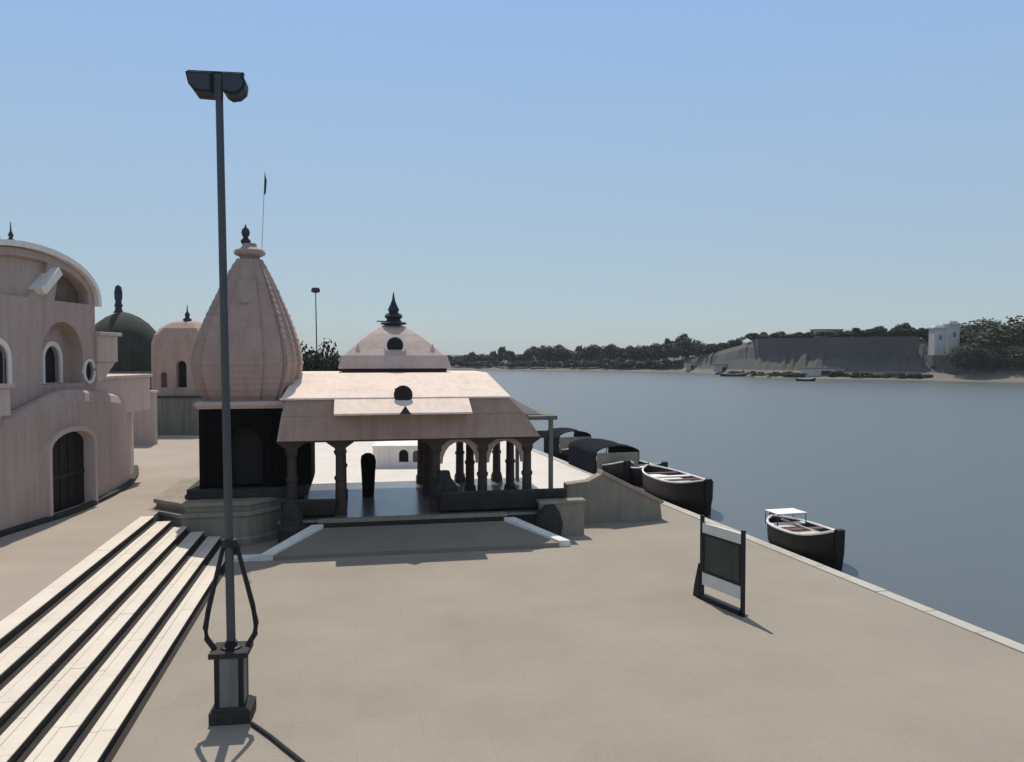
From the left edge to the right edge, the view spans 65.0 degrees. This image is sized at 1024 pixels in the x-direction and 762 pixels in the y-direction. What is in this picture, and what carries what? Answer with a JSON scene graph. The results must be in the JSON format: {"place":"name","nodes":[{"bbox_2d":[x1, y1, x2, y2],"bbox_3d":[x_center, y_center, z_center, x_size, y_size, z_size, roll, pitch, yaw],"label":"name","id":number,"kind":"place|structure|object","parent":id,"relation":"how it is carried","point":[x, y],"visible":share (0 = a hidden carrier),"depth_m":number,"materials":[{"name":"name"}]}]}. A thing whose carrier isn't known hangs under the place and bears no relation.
{"place":"outdoors","nodes":[
{"label":"outdoors","id":0,"kind":"place"},
{"bbox_2d":[0,222,152,536],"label":"pink building","id":1,"kind":"structure","parent":0,"point":[69,405],"depth_m":29.50,"materials":[{"name":"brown paint"}]},
{"bbox_2d":[0,350,2,382],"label":"window","id":2,"kind":"structure","parent":1,"relation":"in","point":[1,359],"depth_m":26.90,"materials":[{"name":"brown wood"}]},
{"bbox_2d":[0,338,11,382],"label":"window frame","id":3,"kind":"structure","parent":1,"relation":"in","point":[8,356],"depth_m":26.97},
{"bbox_2d":[45,347,54,382],"bbox_3d":[-17.675,-0.661,30.545,0.050,1.550,1.100,0,2,0],"label":"window","id":4,"kind":"structure","parent":1,"relation":"in","point":[49,357],"depth_m":30.69,"materials":[{"name":"brown wood"}]},
{"bbox_2d":[42,341,62,383],"bbox_3d":[-17.475,-0.711,30.543,0.070,1.610,1.360,0,2,0],"label":"window frame","id":5,"kind":"structure","parent":1,"relation":"in","point":[51,343],"depth_m":30.66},
{"bbox_2d":[52,431,84,512],"bbox_3d":[-16.573,3.294,29.672,0.095,2.900,2.860,0,2,0],"label":"door","id":6,"kind":"structure","parent":1,"relation":"in","point":[68,451],"depth_m":29.99,"materials":[{"name":"brown wood"}]},
{"bbox_2d":[86,363,90,379],"bbox_3d":[-17.065,-0.390,32.204,0.050,0.900,0.800,0,2,0],"label":"round window","id":7,"kind":"structure","parent":1,"relation":"in","point":[88,370],"depth_m":32.35,"materials":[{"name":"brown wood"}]},
{"bbox_2d":[82,359,95,383],"bbox_3d":[-16.945,-0.390,32.204,0.110,1.000,0.860,0,2,0],"label":"window frame","id":8,"kind":"structure","parent":1,"relation":"in","point":[91,361],"depth_m":32.14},
{"bbox_2d":[0,435,198,621],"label":"terrace","id":9,"kind":"structure","parent":0,"point":[35,560],"depth_m":26.75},
{"bbox_2d":[95,285,155,389],"bbox_3d":[-31.378,-2.023,64.969,6.800,11.450,6.800,0,2,0],"label":"dome shrine","id":10,"kind":"object","parent":9,"relation":"on","point":[134,340],"visible":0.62,"depth_m":63.01,"materials":[{"name":"stone"}]},
{"bbox_2d":[151,305,201,395],"bbox_3d":[-24.725,-0.970,61.001,5.300,9.600,4.400,0,2,0],"label":"pink shrine","id":11,"kind":"object","parent":9,"relation":"on","point":[172,345],"visible":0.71,"depth_m":59.43,"materials":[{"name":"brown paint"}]},
{"bbox_2d":[179,361,186,386],"bbox_3d":[-24.425,-0.586,59.962,1.100,2.300,0.060,0,2,0],"label":"window","id":12,"kind":"structure","parent":11,"relation":"in","point":[182,366],"depth_m":59.93,"materials":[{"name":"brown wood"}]},
{"bbox_2d":[133,390,157,443],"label":"boundary wall","id":13,"kind":"structure","parent":0,"point":[145,429],"depth_m":52.13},
{"bbox_2d":[157,396,201,434],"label":"boundary wall","id":14,"kind":"structure","parent":0,"point":[177,415],"depth_m":58.11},
{"bbox_2d":[371,440,417,466],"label":"building","id":15,"kind":"structure","parent":0,"point":[394,453],"depth_m":50.17,"materials":[{"name":"white paint"}]},
{"bbox_2d":[312,441,591,488],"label":"courtyard","id":16,"kind":"structure","parent":0,"point":[325,464],"depth_m":49.66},
{"bbox_2d":[300,341,329,370],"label":"tree","id":17,"kind":"object","parent":16,"relation":"on","point":[310,363],"visible":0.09,"depth_m":73.58,"materials":[{"name":"green plant"}]},
{"bbox_2d":[311,287,319,350],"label":"lamp mast","id":18,"kind":"object","parent":16,"relation":"on","point":[315,290],"visible":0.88,"depth_m":81.74,"materials":[{"name":"metal"}]},
{"bbox_2d":[302,338,339,368],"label":"tree","id":19,"kind":"object","parent":16,"relation":"on","point":[321,353],"visible":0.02,"depth_m":78.78,"materials":[{"name":"green plant"}]},
{"bbox_2d":[317,347,342,370],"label":"tree","id":20,"kind":"object","parent":16,"relation":"on","point":[332,367],"visible":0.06,"depth_m":75.71,"materials":[{"name":"green plant"}]},
{"bbox_2d":[0,0,1023,354],"label":"sky","id":21,"kind":"structure","parent":0,"point":[519,175],"materials":[{"name":"blue"}]},
{"bbox_2d":[112,504,1023,761],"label":"plaza","id":22,"kind":"structure","parent":0,"point":[608,642],"depth_m":18.02,"materials":[{"name":"concrete"}]},
{"bbox_2d":[0,516,240,761],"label":"stone steps","id":23,"kind":"structure","parent":22,"relation":"on","point":[89,649],"depth_m":17.89,"materials":[{"name":"stone"}]},
{"bbox_2d":[185,70,258,725],"bbox_3d":[-5.511,0.337,15.430,1.176,12.330,0.866,0,2,-8],"label":"lamp post","id":24,"kind":"object","parent":22,"relation":"on","point":[234,702],"visible":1,"depth_m":15.28,"materials":[{"name":"metal"}]},
{"bbox_2d":[149,175,314,545],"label":"spire temple","id":25,"kind":"structure","parent":22,"relation":"on","point":[266,362],"depth_m":30.89,"materials":[{"name":"pink stone"}]},
{"bbox_2d":[231,428,262,483],"bbox_3d":[-10.383,2.919,31.516,1.280,2.270,0.060,0,2,-11],"label":"door","id":26,"kind":"structure","parent":25,"relation":"in","point":[246,446],"depth_m":31.48,"materials":[{"name":"brown wood"}]},
{"bbox_2d":[250,721,304,761],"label":"cable","id":27,"kind":"object","parent":22,"relation":"on","point":[285,748],"visible":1,"depth_m":14.42,"materials":[{"name":"rubber"}]},
{"bbox_2d":[277,499,305,544],"bbox_3d":[-8.092,5.199,29.538,1.053,1.700,0.995,0,2,0],"label":"carved stone","id":28,"kind":"object","parent":22,"relation":"on","point":[291,517],"visible":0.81,"depth_m":29.20,"materials":[{"name":"stone"}]},
{"bbox_2d":[234,516,569,561],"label":"entrance ramp","id":29,"kind":"structure","parent":22,"relation":"on","point":[355,539],"depth_m":29.19,"materials":[{"name":"stone"}]},
{"bbox_2d":[276,292,565,527],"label":"temple pavilion","id":30,"kind":"structure","parent":22,"relation":"on","point":[394,380],"depth_m":31.53,"materials":[{"name":"stone"}]},
{"bbox_2d":[360,453,375,496],"bbox_3d":[-6.228,4.048,34.804,0.688,1.860,0.661,-1,2,-24],"label":"stone post","id":31,"kind":"object","parent":30,"relation":"on","point":[368,463],"visible":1,"depth_m":34.57,"materials":[{"name":"stone"}]},
{"bbox_2d":[384,334,405,350],"bbox_3d":[-5.076,-1.547,34.891,0.940,0.940,0.200,0,2,-11],"label":"round window","id":32,"kind":"structure","parent":30,"relation":"in","point":[393,342],"depth_m":34.84,"materials":[{"name":"white wood"}]},
{"bbox_2d":[431,470,456,512],"bbox_3d":[-2.639,4.291,31.328,0.997,1.600,1.055,0,2,0],"label":"stone pedestal","id":33,"kind":"object","parent":30,"relation":"on","point":[444,481],"visible":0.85,"depth_m":31.03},
{"bbox_2d":[535,504,561,535],"bbox_3d":[1.425,5.357,31.145,1.056,1.280,0.974,0,2,0],"label":"carved stone","id":34,"kind":"object","parent":22,"relation":"on","point":[548,517],"visible":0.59,"depth_m":30.79,"materials":[{"name":"stone"}]},
{"bbox_2d":[537,469,663,535],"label":"river steps wall","id":35,"kind":"structure","parent":22,"relation":"on","point":[600,495],"depth_m":33.61,"materials":[{"name":"concrete"}]},
{"bbox_2d":[693,515,748,616],"bbox_3d":[5.786,5.078,22.455,0.220,2.400,2.163,-1,2,-25],"label":"signboard","id":36,"kind":"object","parent":22,"relation":"on","point":[721,567],"visible":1,"depth_m":22.29,"materials":[{"name":"paint"}]},
{"bbox_2d":[532,449,1023,653],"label":"quay wall","id":37,"kind":"structure","parent":22,"relation":"attached to","point":[1004,641],"depth_m":24.20,"materials":[{"name":"stone"}]},
{"bbox_2d":[313,338,1023,382],"bbox_3d":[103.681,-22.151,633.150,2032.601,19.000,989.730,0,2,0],"label":"bank","id":38,"kind":"structure","parent":0,"point":[741,358],"depth_m":255.30,"materials":[{"name":"sand"}]},
{"bbox_2d":[450,356,465,366],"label":"tree","id":39,"kind":"object","parent":38,"relation":"on","point":[454,358],"visible":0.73,"depth_m":411.98,"materials":[{"name":"green plant"}]},
{"bbox_2d":[453,358,466,366],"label":"bush","id":40,"kind":"object","parent":38,"relation":"on","point":[460,361],"visible":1,"depth_m":403.76,"materials":[{"name":"green plant"}]},
{"bbox_2d":[468,354,485,362],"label":"tree","id":41,"kind":"object","parent":38,"relation":"on","point":[475,358],"visible":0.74,"depth_m":407.76,"materials":[{"name":"green plant"}]},
{"bbox_2d":[471,361,485,366],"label":"bush","id":42,"kind":"object","parent":38,"relation":"on","point":[479,363],"visible":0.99,"depth_m":397.07,"materials":[{"name":"green plant"}]},
{"bbox_2d":[480,354,495,361],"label":"tree","id":43,"kind":"object","parent":38,"relation":"on","point":[487,357],"visible":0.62,"depth_m":404.89,"materials":[{"name":"green plant"}]},
{"bbox_2d":[490,350,502,361],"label":"tree","id":44,"kind":"object","parent":38,"relation":"on","point":[493,354],"visible":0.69,"depth_m":407.98,"materials":[{"name":"green plant"}]},
{"bbox_2d":[496,346,509,361],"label":"tree","id":45,"kind":"object","parent":38,"relation":"on","point":[502,351],"visible":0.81,"depth_m":409.67,"materials":[{"name":"green plant"}]},
{"bbox_2d":[504,351,517,366],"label":"tree","id":46,"kind":"object","parent":38,"relation":"on","point":[512,355],"visible":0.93,"depth_m":398.72,"materials":[{"name":"green plant"}]},
{"bbox_2d":[513,361,529,366],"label":"bush","id":47,"kind":"object","parent":38,"relation":"on","point":[521,363],"visible":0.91,"depth_m":385.72,"materials":[{"name":"green plant"}]},
{"bbox_2d":[518,351,533,361],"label":"tree","id":48,"kind":"object","parent":38,"relation":"on","point":[528,357],"visible":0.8,"depth_m":399.94,"materials":[{"name":"green plant"}]},
{"bbox_2d":[524,346,535,364],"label":"tree","id":49,"kind":"object","parent":38,"relation":"on","point":[531,351],"visible":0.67,"depth_m":402.41,"materials":[{"name":"green plant"}]},
{"bbox_2d":[529,360,538,366],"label":"bush","id":50,"kind":"object","parent":38,"relation":"on","point":[533,363],"visible":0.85,"depth_m":382.44,"materials":[{"name":"green plant"}]},
{"bbox_2d":[532,345,548,361],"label":"tree","id":51,"kind":"object","parent":38,"relation":"on","point":[536,349],"visible":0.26,"depth_m":402.03,"materials":[{"name":"green plant"}]},
{"bbox_2d":[537,359,551,367],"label":"bush","id":52,"kind":"object","parent":38,"relation":"on","point":[541,362],"visible":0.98,"depth_m":381.74,"materials":[{"name":"green plant"}]},
{"bbox_2d":[536,345,558,361],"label":"tree","id":53,"kind":"object","parent":38,"relation":"on","point":[544,355],"visible":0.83,"depth_m":394.32,"materials":[{"name":"green plant"}]},
{"bbox_2d":[547,361,560,366],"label":"bush","id":54,"kind":"object","parent":38,"relation":"on","point":[555,364],"visible":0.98,"depth_m":380.44,"materials":[{"name":"green plant"}]},
{"bbox_2d":[550,347,573,361],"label":"tree","id":55,"kind":"object","parent":38,"relation":"on","point":[563,351],"visible":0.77,"depth_m":389.15,"materials":[{"name":"green plant"}]},
{"bbox_2d":[557,351,582,362],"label":"tree","id":56,"kind":"object","parent":38,"relation":"on","point":[576,356],"visible":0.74,"depth_m":388.49,"materials":[{"name":"green plant"}]},
{"bbox_2d":[563,359,579,367],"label":"bush","id":57,"kind":"object","parent":38,"relation":"on","point":[572,361],"visible":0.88,"depth_m":376.49,"materials":[{"name":"green plant"}]},
{"bbox_2d":[578,345,600,361],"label":"tree","id":58,"kind":"object","parent":38,"relation":"on","point":[587,351],"visible":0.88,"depth_m":385.44,"materials":[{"name":"green plant"}]},
{"bbox_2d":[578,360,601,367],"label":"bush","id":59,"kind":"object","parent":38,"relation":"on","point":[588,364],"visible":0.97,"depth_m":371.72,"materials":[{"name":"green plant"}]},
{"bbox_2d":[588,344,604,360],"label":"tree","id":60,"kind":"object","parent":38,"relation":"on","point":[603,346],"visible":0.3,"depth_m":388.96,"materials":[{"name":"green plant"}]},
{"bbox_2d":[597,345,611,363],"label":"tree","id":61,"kind":"object","parent":38,"relation":"on","point":[598,356],"visible":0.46,"depth_m":385.30,"materials":[{"name":"green plant"}]},
{"bbox_2d":[600,358,618,367],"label":"bush","id":62,"kind":"object","parent":38,"relation":"on","point":[605,361],"visible":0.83,"depth_m":366.71,"materials":[{"name":"green plant"}]},
{"bbox_2d":[600,343,619,358],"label":"tree","id":63,"kind":"object","parent":38,"relation":"on","point":[612,349],"visible":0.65,"depth_m":378.75,"materials":[{"name":"green plant"}]},
{"bbox_2d":[610,348,629,361],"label":"tree","id":64,"kind":"object","parent":38,"relation":"on","point":[620,352],"visible":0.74,"depth_m":375.21,"materials":[{"name":"green plant"}]},
{"bbox_2d":[613,361,634,367],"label":"bush","id":65,"kind":"object","parent":38,"relation":"on","point":[621,364],"visible":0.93,"depth_m":361.14,"materials":[{"name":"green plant"}]},
{"bbox_2d":[625,359,641,367],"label":"bush","id":66,"kind":"object","parent":38,"relation":"on","point":[630,362],"visible":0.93,"depth_m":359.93,"materials":[{"name":"green plant"}]},
{"bbox_2d":[623,345,645,361],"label":"tree","id":67,"kind":"object","parent":38,"relation":"on","point":[632,352],"visible":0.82,"depth_m":371.99,"materials":[{"name":"green plant"}]},
{"bbox_2d":[635,361,648,367],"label":"bush","id":68,"kind":"object","parent":38,"relation":"on","point":[644,364],"visible":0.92,"depth_m":358.11,"materials":[{"name":"green plant"}]},
{"bbox_2d":[639,344,660,360],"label":"tree","id":69,"kind":"object","parent":38,"relation":"on","point":[647,354],"visible":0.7,"depth_m":368.26,"materials":[{"name":"green plant"}]},
{"bbox_2d":[649,360,662,368],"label":"bush","id":70,"kind":"object","parent":38,"relation":"on","point":[656,363],"visible":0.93,"depth_m":354.11,"materials":[{"name":"green plant"}]},
{"bbox_2d":[649,343,666,359],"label":"tree","id":71,"kind":"object","parent":38,"relation":"on","point":[654,349],"visible":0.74,"depth_m":363.71,"materials":[{"name":"green plant"}]},
{"bbox_2d":[659,358,677,367],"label":"bush","id":72,"kind":"object","parent":38,"relation":"on","point":[666,362],"visible":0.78,"depth_m":351.67,"materials":[{"name":"green plant"}]},
{"bbox_2d":[659,341,683,360],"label":"tree","id":73,"kind":"object","parent":38,"relation":"on","point":[672,350],"visible":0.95,"depth_m":356.12,"materials":[{"name":"green plant"}]},
{"bbox_2d":[671,359,682,367],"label":"bush","id":74,"kind":"object","parent":38,"relation":"on","point":[675,363],"visible":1,"depth_m":349.12,"materials":[{"name":"green plant"}]},
{"bbox_2d":[674,333,688,358],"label":"tree","id":75,"kind":"object","parent":38,"relation":"on","point":[678,339],"visible":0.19,"depth_m":364.21,"materials":[{"name":"green plant"}]},
{"bbox_2d":[678,337,695,357],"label":"tree","id":76,"kind":"object","parent":38,"relation":"on","point":[686,342],"visible":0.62,"depth_m":352.64,"materials":[{"name":"green plant"}]},
{"bbox_2d":[684,362,698,370],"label":"building","id":77,"kind":"structure","parent":38,"relation":"on","point":[689,366],"depth_m":336.64,"materials":[{"name":"grey paint"}]},
{"bbox_2d":[690,340,702,355],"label":"tree","id":78,"kind":"object","parent":38,"relation":"on","point":[693,345],"visible":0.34,"depth_m":344.82,"materials":[{"name":"green plant"}]},
{"bbox_2d":[694,343,712,355],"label":"tree","id":79,"kind":"object","parent":38,"relation":"on","point":[700,346],"visible":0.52,"depth_m":336.88,"materials":[{"name":"green plant"}]},
{"bbox_2d":[699,343,718,353],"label":"tree","id":80,"kind":"object","parent":38,"relation":"on","point":[704,351],"visible":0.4,"depth_m":333.31,"materials":[{"name":"green plant"}]},
{"bbox_2d":[705,342,725,351],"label":"tree","id":81,"kind":"object","parent":38,"relation":"on","point":[712,347],"visible":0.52,"depth_m":323.58,"materials":[{"name":"green plant"}]},
{"bbox_2d":[711,364,727,371],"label":"building","id":82,"kind":"structure","parent":38,"relation":"on","point":[719,367],"depth_m":302.39,"materials":[{"name":"grey paint"}]},
{"bbox_2d":[716,342,729,349],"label":"tree","id":83,"kind":"object","parent":38,"relation":"on","point":[726,345],"visible":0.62,"depth_m":319.73,"materials":[{"name":"green plant"}]},
{"bbox_2d":[728,338,744,347],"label":"tree","id":84,"kind":"object","parent":38,"relation":"on","point":[736,342],"visible":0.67,"depth_m":308.74,"materials":[{"name":"green plant"}]},
{"bbox_2d":[749,333,759,339],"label":"bush","id":85,"kind":"object","parent":38,"relation":"on","point":[756,335],"visible":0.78,"depth_m":280.38,"materials":[{"name":"green plant"}]},
{"bbox_2d":[799,367,848,376],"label":"building","id":86,"kind":"structure","parent":38,"relation":"on","point":[814,371],"depth_m":249.28,"materials":[{"name":"grey paint"}]},
{"bbox_2d":[810,329,843,337],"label":"building","id":87,"kind":"structure","parent":38,"relation":"on","point":[820,330],"depth_m":262.57,"materials":[{"name":"grey concrete"}]},
{"bbox_2d":[823,331,837,336],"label":"bush","id":88,"kind":"object","parent":38,"relation":"on","point":[829,333],"visible":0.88,"depth_m":258.60,"materials":[{"name":"green plant"}]},
{"bbox_2d":[752,336,916,360],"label":"river fort wall","id":89,"kind":"structure","parent":38,"relation":"on","point":[873,348],"depth_m":252.10,"materials":[{"name":"stone"}]},
{"bbox_2d":[841,331,854,336],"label":"bush","id":90,"kind":"object","parent":38,"relation":"on","point":[846,334],"visible":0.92,"depth_m":257.40,"materials":[{"name":"green plant"}]},
{"bbox_2d":[845,328,863,336],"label":"bush","id":91,"kind":"object","parent":38,"relation":"on","point":[857,332],"visible":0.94,"depth_m":256.50,"materials":[{"name":"green plant"}]},
{"bbox_2d":[867,328,884,336],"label":"bush","id":92,"kind":"object","parent":38,"relation":"on","point":[878,334],"visible":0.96,"depth_m":254.47,"materials":[{"name":"green plant"}]},
{"bbox_2d":[870,326,887,334],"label":"tree","id":93,"kind":"object","parent":38,"relation":"on","point":[881,327],"visible":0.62,"depth_m":255.78,"materials":[{"name":"green plant"}]},
{"bbox_2d":[890,373,907,377],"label":"bush","id":94,"kind":"object","parent":38,"relation":"on","point":[900,375],"visible":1,"depth_m":236.18,"materials":[{"name":"green plant"}]},
{"bbox_2d":[891,322,911,333],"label":"tree","id":95,"kind":"object","parent":38,"relation":"on","point":[904,326],"visible":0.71,"depth_m":253.09,"materials":[{"name":"green plant"}]},
{"bbox_2d":[907,373,922,377],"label":"bush","id":96,"kind":"object","parent":38,"relation":"on","point":[913,375],"visible":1,"depth_m":234.70,"materials":[{"name":"green plant"}]},
{"bbox_2d":[903,328,928,336],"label":"bush","id":97,"kind":"object","parent":38,"relation":"on","point":[919,331],"visible":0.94,"depth_m":249.18,"materials":[{"name":"green plant"}]},
{"bbox_2d":[924,321,960,365],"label":"white towers","id":98,"kind":"structure","parent":38,"relation":"on","point":[944,338],"depth_m":237.82,"materials":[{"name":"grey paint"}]},
{"bbox_2d":[943,342,1000,368],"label":"bush","id":99,"kind":"object","parent":38,"relation":"on","point":[968,355],"visible":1,"depth_m":226.96,"materials":[{"name":"green plant"}]},
{"bbox_2d":[959,317,1023,353],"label":"tree","id":100,"kind":"object","parent":38,"relation":"on","point":[989,334],"visible":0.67,"depth_m":234.42,"materials":[{"name":"green plant"}]},
{"bbox_2d":[979,346,1023,366],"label":"bush","id":101,"kind":"object","parent":38,"relation":"on","point":[1013,356],"visible":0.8,"depth_m":227.25,"materials":[{"name":"green plant"}]},
{"bbox_2d":[1001,315,1023,348],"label":"tree","id":102,"kind":"object","parent":38,"relation":"on","point":[1010,320],"visible":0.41,"depth_m":234.15,"materials":[{"name":"green plant"}]},
{"bbox_2d":[447,370,1023,644],"bbox_3d":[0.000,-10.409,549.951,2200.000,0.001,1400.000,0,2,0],"label":"river","id":103,"kind":"structure","parent":0,"point":[914,490],"depth_m":58.86,"materials":[{"name":"grey liquid"}]},
{"bbox_2d":[544,427,590,461],"bbox_3d":[3.912,4.567,56.939,2.464,2.394,6.898,-1,2,-18],"label":"covered boat","id":104,"kind":"object","parent":103,"relation":"on","point":[561,448],"visible":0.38,"depth_m":55.61,"materials":[{"name":"white paint"}]},
{"bbox_2d":[568,438,639,483],"bbox_3d":[5.510,4.832,49.643,2.800,2.336,8.598,0,2,-15],"label":"covered boat","id":105,"kind":"object","parent":103,"relation":"on","point":[618,460],"visible":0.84,"depth_m":47.36,"materials":[{"name":"white paint"}]},
{"bbox_2d":[630,460,667,485],"bbox_3d":[7.313,5.194,46.754,1.950,1.798,6.398,-1,2,-19],"label":"rowing boat","id":106,"kind":"object","parent":103,"relation":"on","point":[636,477],"visible":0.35,"depth_m":45.18,"materials":[{"name":"white paint"}]},
{"bbox_2d":[642,463,713,515],"bbox_3d":[8.110,5.327,39.854,2.250,1.978,6.898,0,2,-15],"label":"rowing boat","id":107,"kind":"object","parent":103,"relation":"on","point":[688,491],"visible":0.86,"depth_m":38.01,"materials":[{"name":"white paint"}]},
{"bbox_2d":[720,373,747,376],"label":"rowing boat","id":108,"kind":"object","parent":103,"relation":"on","point":[737,375],"visible":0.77,"depth_m":275.19,"materials":[{"name":"white paint"}]},
{"bbox_2d":[764,508,844,570],"bbox_3d":[10.630,5.802,29.314,1.850,1.710,4.298,0,2,-15],"label":"rowing boat","id":109,"kind":"object","parent":103,"relation":"on","point":[825,545],"visible":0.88,"depth_m":28.32,"materials":[{"name":"black paint"}]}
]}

